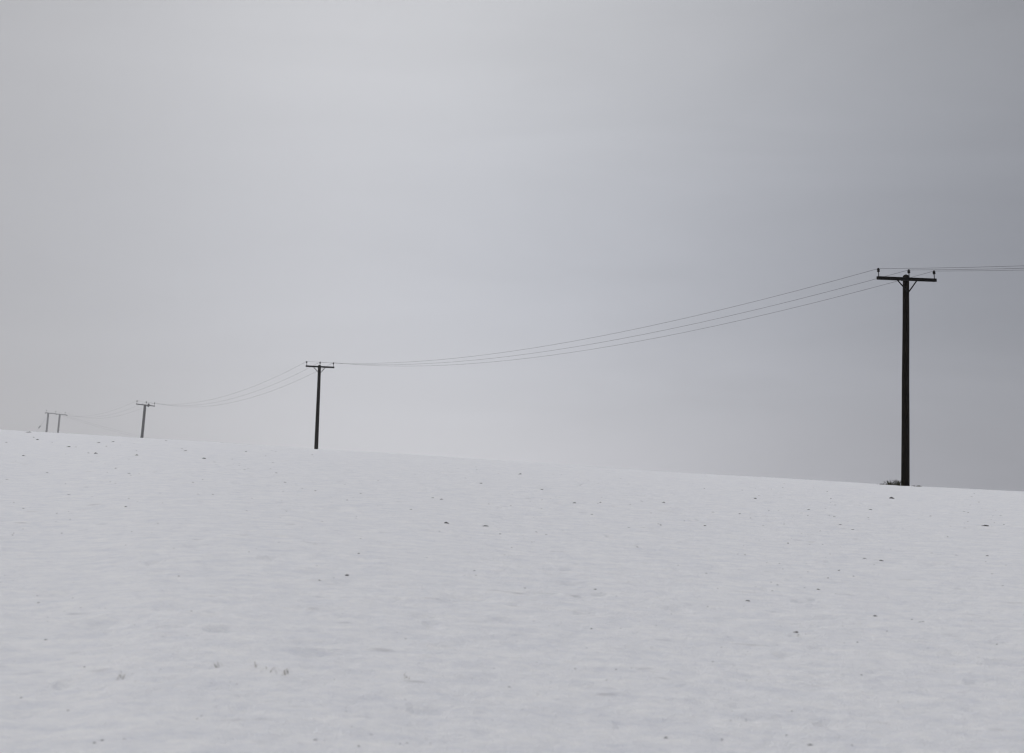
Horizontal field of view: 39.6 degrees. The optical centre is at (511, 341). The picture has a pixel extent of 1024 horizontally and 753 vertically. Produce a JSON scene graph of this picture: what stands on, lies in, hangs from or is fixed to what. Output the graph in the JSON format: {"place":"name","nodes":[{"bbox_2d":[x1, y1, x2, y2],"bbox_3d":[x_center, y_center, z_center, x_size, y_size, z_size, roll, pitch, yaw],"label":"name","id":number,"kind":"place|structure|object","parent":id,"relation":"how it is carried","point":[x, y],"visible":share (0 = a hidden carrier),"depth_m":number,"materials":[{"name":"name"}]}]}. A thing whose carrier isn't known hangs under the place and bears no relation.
{"place":"outdoors","nodes":[
{"label":"outdoors","id":0,"kind":"place"},
{"bbox_2d":[0,429,1023,752],"bbox_3d":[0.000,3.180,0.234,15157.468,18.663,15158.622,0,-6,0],"label":"snow field","id":1,"kind":"structure","parent":0,"point":[176,571],"depth_m":10.32,"materials":[{"name":"white snow"}]},
{"bbox_2d":[45,410,67,432],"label":"utility pole","id":2,"kind":"object","parent":1,"relation":"on","point":[58,421],"visible":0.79,"depth_m":212.23,"materials":[{"name":"grey wood"}]},
{"bbox_2d":[136,401,154,437],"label":"utility pole","id":3,"kind":"object","parent":1,"relation":"on","point":[143,420],"visible":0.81,"depth_m":153.88,"materials":[{"name":"grey wood"}]},
{"bbox_2d":[306,361,333,448],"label":"utility pole","id":4,"kind":"object","parent":1,"relation":"on","point":[319,371],"visible":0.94,"depth_m":103.01,"materials":[{"name":"brown wood"}]},
{"bbox_2d":[4,442,1016,746],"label":"soil crumbs","id":5,"kind":"object","parent":1,"relation":"on","point":[536,662],"visible":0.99,"depth_m":9.73,"materials":[{"name":"brown soil"}]},
{"bbox_2d":[889,479,902,485],"bbox_3d":[13.430,4.905,49.502,0.686,0.265,0.957,0,-6,0],"label":"grass tuft","id":6,"kind":"object","parent":1,"relation":"on","point":[897,483],"visible":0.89,"depth_m":49.42,"materials":[{"name":"grey plant"}]},
{"bbox_2d":[876,268,936,485],"bbox_3d":[13.843,1.475,49.890,2.715,8.162,0.508,3,-7,-26],"label":"utility pole","id":7,"kind":"object","parent":1,"relation":"on","point":[905,441],"visible":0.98,"depth_m":49.83,"materials":[{"name":"brown wood"}]},
{"bbox_2d":[60,266,1005,415],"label":"overhead wire","id":8,"kind":"object","parent":7,"relation":"attached to","point":[661,323],"visible":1,"depth_m":58.45,"materials":[{"name":"grey metal"}]},
{"bbox_2d":[59,268,1019,416],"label":"overhead wire","id":9,"kind":"object","parent":7,"relation":"attached to","point":[642,334],"visible":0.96,"depth_m":62.86,"materials":[{"name":"grey metal"}]},
{"bbox_2d":[71,270,1007,415],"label":"overhead wire","id":10,"kind":"object","parent":7,"relation":"attached to","point":[647,339],"visible":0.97,"depth_m":63.41,"materials":[{"name":"grey metal"}]},
{"bbox_2d":[0,0,1023,490],"label":"sky","id":11,"kind":"structure","parent":0,"point":[201,200],"materials":[{"name":"grey"}]}
]}

